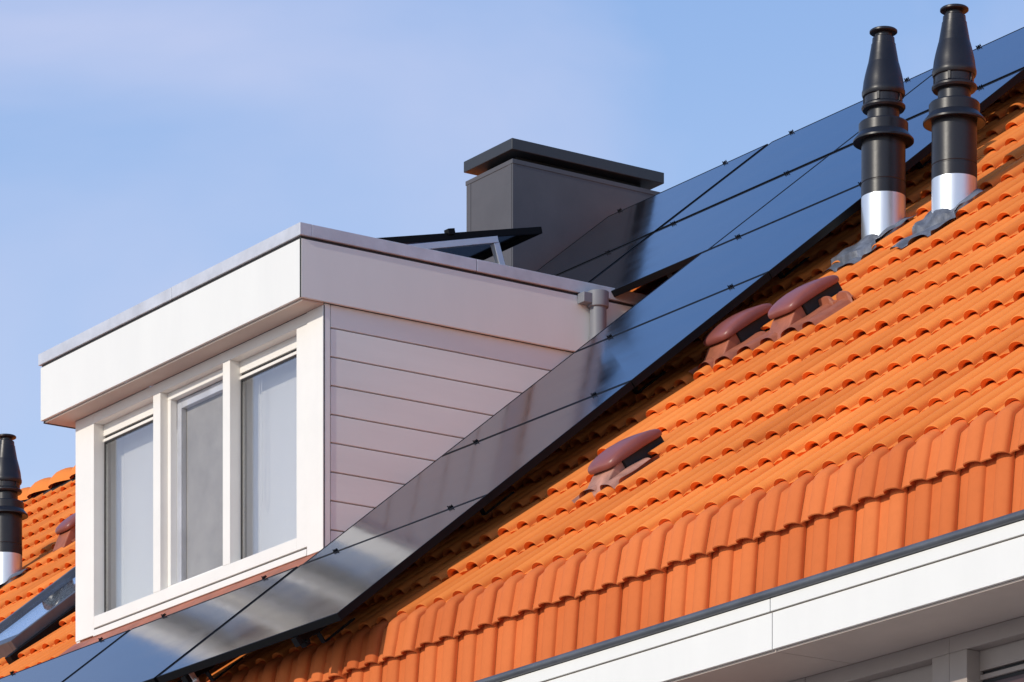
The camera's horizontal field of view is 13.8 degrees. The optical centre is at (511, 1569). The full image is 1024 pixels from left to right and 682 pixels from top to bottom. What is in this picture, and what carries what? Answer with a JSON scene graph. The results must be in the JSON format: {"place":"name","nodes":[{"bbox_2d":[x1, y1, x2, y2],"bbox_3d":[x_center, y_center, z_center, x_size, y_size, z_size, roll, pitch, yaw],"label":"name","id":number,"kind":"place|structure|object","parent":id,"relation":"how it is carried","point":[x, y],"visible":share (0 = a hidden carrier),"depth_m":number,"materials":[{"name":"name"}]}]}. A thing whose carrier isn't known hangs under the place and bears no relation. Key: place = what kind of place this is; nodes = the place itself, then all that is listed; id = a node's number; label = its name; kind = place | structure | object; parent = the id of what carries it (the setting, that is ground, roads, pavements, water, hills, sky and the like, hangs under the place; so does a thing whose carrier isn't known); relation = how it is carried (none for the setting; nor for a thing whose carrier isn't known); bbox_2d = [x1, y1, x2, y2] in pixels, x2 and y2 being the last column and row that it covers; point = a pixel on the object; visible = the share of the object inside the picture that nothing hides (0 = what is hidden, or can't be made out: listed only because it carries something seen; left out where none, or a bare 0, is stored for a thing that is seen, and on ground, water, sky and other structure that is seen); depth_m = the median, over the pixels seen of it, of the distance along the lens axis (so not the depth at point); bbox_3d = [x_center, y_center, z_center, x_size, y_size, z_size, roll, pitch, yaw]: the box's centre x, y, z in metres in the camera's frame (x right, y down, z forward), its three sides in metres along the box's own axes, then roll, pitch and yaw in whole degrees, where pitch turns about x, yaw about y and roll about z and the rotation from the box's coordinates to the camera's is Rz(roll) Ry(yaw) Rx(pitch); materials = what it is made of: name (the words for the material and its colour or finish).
{"place":"outdoors","nodes":[
{"label":"outdoors","id":0,"kind":"place"},
{"bbox_2d":[0,0,1023,488],"label":"sky","id":1,"kind":"structure","parent":0,"point":[146,146],"materials":[{"name":"blue"}]},
{"bbox_3d":[-1.470,-4.410,20.130,1.024,0.134,0.061,-44,23,-26],"label":"rail","id":2,"kind":"object","parent":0,"visible":0},
{"bbox_2d":[63,566,296,681],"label":"solar panel","id":3,"kind":"object","parent":2,"relation":"attached to","point":[151,651],"visible":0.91,"depth_m":20.43,"materials":[{"name":"black glass"}]},
{"bbox_3d":[0.014,-7.273,24.300,2.064,0.134,0.061,-44,23,-26],"label":"rail","id":4,"kind":"object","parent":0,"visible":0},
{"bbox_2d":[557,235,649,282],"bbox_3d":[0.012,-6.994,23.514,1.024,0.047,1.530,-44,23,-26],"label":"solar panel","id":5,"kind":"object","parent":4,"relation":"attached to","point":[589,271],"visible":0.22,"depth_m":23.21,"materials":[{"name":"black glass"}]},
{"bbox_2d":[536,144,767,275],"bbox_3d":[0.685,-7.646,23.972,1.024,0.047,1.530,-44,23,-26],"label":"solar panel","id":6,"kind":"object","parent":4,"relation":"attached to","point":[651,215],"visible":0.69,"depth_m":23.88,"materials":[{"name":"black glass"}]},
{"label":"ground","id":7,"kind":"structure","parent":0,"visible":0},
{"bbox_2d":[0,79,1023,681],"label":"terraced house","id":8,"kind":"structure","parent":7,"relation":"on","point":[836,497],"depth_m":17.05,"materials":[{"name":"orange tile"}]},
{"bbox_2d":[0,434,27,587],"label":"flue pipe","id":9,"kind":"object","parent":8,"relation":"on","point":[13,514],"visible":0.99,"depth_m":27.69,"materials":[{"name":"metal"}]},
{"bbox_2d":[0,566,75,664],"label":"roof window","id":10,"kind":"structure","parent":8,"relation":"on","point":[39,616],"depth_m":24.79,"materials":[{"name":"metal"}]},
{"bbox_2d":[53,513,75,551],"bbox_3d":[-2.862,-6.870,27.790,0.428,0.161,0.270,-44,23,-26],"label":"roof vent","id":11,"kind":"object","parent":8,"relation":"on","point":[65,529],"visible":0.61,"depth_m":27.69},
{"bbox_2d":[181,657,242,681],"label":"mounting rail","id":12,"kind":"object","parent":8,"relation":"attached to","point":[192,677],"visible":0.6,"depth_m":19.49,"materials":[{"name":"metal"}]},
{"bbox_2d":[156,495,490,681],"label":"solar panel","id":13,"kind":"object","parent":12,"relation":"attached to","point":[332,588],"visible":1,"depth_m":19.06,"materials":[{"name":"black glass"}]},
{"bbox_2d":[303,381,633,563],"bbox_3d":[-0.216,-5.091,19.632,1.024,0.047,1.572,-44,23,-26],"label":"solar panel","id":14,"kind":"object","parent":12,"relation":"attached to","point":[493,467],"visible":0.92,"depth_m":19.51,"materials":[{"name":"black glass"}]},
{"bbox_2d":[442,272,771,455],"bbox_3d":[0.437,-5.725,20.077,1.024,0.047,1.572,-44,23,-26],"label":"solar panel","id":15,"kind":"object","parent":12,"relation":"attached to","point":[637,355],"visible":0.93,"depth_m":19.95,"materials":[{"name":"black glass"}]},
{"bbox_2d":[575,182,860,351],"bbox_3d":[1.090,-6.358,20.522,1.024,0.047,1.572,-44,23,-26],"label":"solar panel","id":16,"kind":"object","parent":12,"relation":"attached to","point":[773,249],"visible":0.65,"depth_m":20.45,"materials":[{"name":"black glass"}]},
{"bbox_2d":[708,69,1023,249],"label":"solar panel","id":17,"kind":"object","parent":12,"relation":"attached to","point":[833,174],"visible":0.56,"depth_m":21.01,"materials":[{"name":"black glass"}]},
{"bbox_2d":[834,27,1023,151],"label":"solar panel","id":18,"kind":"object","parent":12,"relation":"attached to","point":[999,58],"visible":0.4,"depth_m":21.47,"materials":[{"name":"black glass"}]},
{"bbox_2d":[38,222,646,655],"bbox_3d":[-0.942,-5.790,22.616,2.286,1.830,2.965,0,0,-34],"label":"dormer","id":19,"kind":"object","parent":8,"relation":"on","point":[308,394],"visible":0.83,"depth_m":21.77,"materials":[{"name":"white paint"}]},
{"bbox_2d":[76,313,306,641],"bbox_3d":[-1.605,-5.714,22.223,0.188,1.224,2.588,0,0,-34],"label":"window","id":20,"kind":"structure","parent":19,"relation":"in","point":[177,443],"depth_m":22.36,"materials":[{"name":"white paint"}]},
{"bbox_2d":[379,227,541,264],"bbox_3d":[-0.750,-6.907,22.725,1.202,0.483,1.722,0,0,-34],"label":"solar panel","id":21,"kind":"object","parent":19,"relation":"on","point":[484,245],"visible":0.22,"depth_m":22.17,"materials":[{"name":"black glass"}]},
{"bbox_2d":[578,289,608,339],"bbox_3d":[0.428,-6.470,21.953,0.161,0.368,0.112,0,0,-34],"label":"downpipe","id":22,"kind":"object","parent":19,"relation":"attached to","point":[595,302],"visible":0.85,"depth_m":21.92,"materials":[{"name":"grey plastic"}]},
{"bbox_2d":[464,138,663,271],"bbox_3d":[0.275,-7.649,25.124,1.190,1.426,0.589,0,0,-34],"label":"chimney","id":23,"kind":"object","parent":8,"relation":"on","point":[563,199],"visible":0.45,"depth_m":24.84,"materials":[{"name":"grey metal"}]},
{"bbox_2d":[291,158,931,647],"bbox_3d":[1.031,-6.004,19.995,6.124,0.134,0.061,-44,23,-26],"label":"mounting rail","id":24,"kind":"object","parent":8,"relation":"attached to","point":[301,640],"visible":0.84,"depth_m":18.80,"materials":[{"name":"metal"}]},
{"bbox_2d":[572,429,663,502],"bbox_3d":[0.497,-4.811,18.311,0.440,0.151,0.380,-44,23,-26],"label":"roof vent","id":25,"kind":"object","parent":8,"relation":"on","point":[615,464],"visible":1,"depth_m":18.27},
{"bbox_2d":[667,270,678,278],"bbox_3d":[1.495,-7.273,22.126,2.064,0.134,0.061,-44,23,-26],"label":"mounting rail","id":26,"kind":"object","parent":8,"relation":"attached to","point":[670,275],"visible":0.16,"depth_m":21.67,"materials":[{"name":"black metal"}]},
{"bbox_2d":[589,156,826,296],"bbox_3d":[0.896,-6.994,22.216,1.024,0.047,1.530,-44,23,-26],"label":"solar panel","id":27,"kind":"object","parent":26,"relation":"on","point":[673,247],"visible":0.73,"depth_m":22.07,"materials":[{"name":"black glass"}]},
{"bbox_2d":[659,68,932,229],"bbox_3d":[1.569,-7.646,22.674,1.024,0.047,1.530,-44,23,-26],"label":"solar panel","id":28,"kind":"object","parent":26,"relation":"attached to","point":[791,151],"visible":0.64,"depth_m":22.72,"materials":[{"name":"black glass"}]},
{"bbox_2d":[689,303,772,374],"bbox_3d":[1.078,-5.684,19.379,0.450,0.161,0.480,-44,23,-26],"label":"roof vent","id":29,"kind":"object","parent":8,"relation":"on","point":[732,336],"visible":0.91,"depth_m":19.38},
{"bbox_2d":[760,275,852,344],"bbox_3d":[1.351,-5.703,19.020,0.450,0.161,0.450,-44,23,-26],"label":"roof vent","id":30,"kind":"object","parent":8,"relation":"on","point":[799,308],"visible":0.99,"depth_m":19.01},
{"bbox_2d":[822,26,917,273],"bbox_3d":[1.692,-6.641,19.809,0.401,1.195,0.359,0,0,-34],"label":"flue pipe","id":31,"kind":"object","parent":8,"relation":"on","point":[883,140],"visible":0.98,"depth_m":19.75,"materials":[{"name":"metal"}]},
{"bbox_2d":[805,637,949,681],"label":"window","id":32,"kind":"structure","parent":8,"relation":"in","point":[928,662],"depth_m":16.01,"materials":[{"name":"beige paint"}]},
{"bbox_2d":[890,3,985,249],"bbox_3d":[1.969,-6.550,19.282,0.403,1.195,0.359,0,0,-34],"label":"flue pipe","id":33,"kind":"object","parent":8,"relation":"on","point":[954,121],"visible":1,"depth_m":19.22,"materials":[{"name":"metal"}]},
{"bbox_2d":[950,616,1023,681],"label":"window","id":34,"kind":"structure","parent":8,"relation":"in","point":[996,650],"depth_m":15.63,"materials":[{"name":"beige paint"}]},
{"bbox_3d":[-2.939,-4.410,22.287,1.024,0.134,0.061,-44,23,-26],"label":"rail","id":35,"kind":"object","parent":8,"relation":"attached to","visible":0},
{"bbox_2d":[0,629,129,681],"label":"solar panel","id":36,"kind":"object","parent":35,"relation":"attached to","point":[62,668],"visible":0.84,"depth_m":21.71,"materials":[{"name":"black glass"}]}
]}

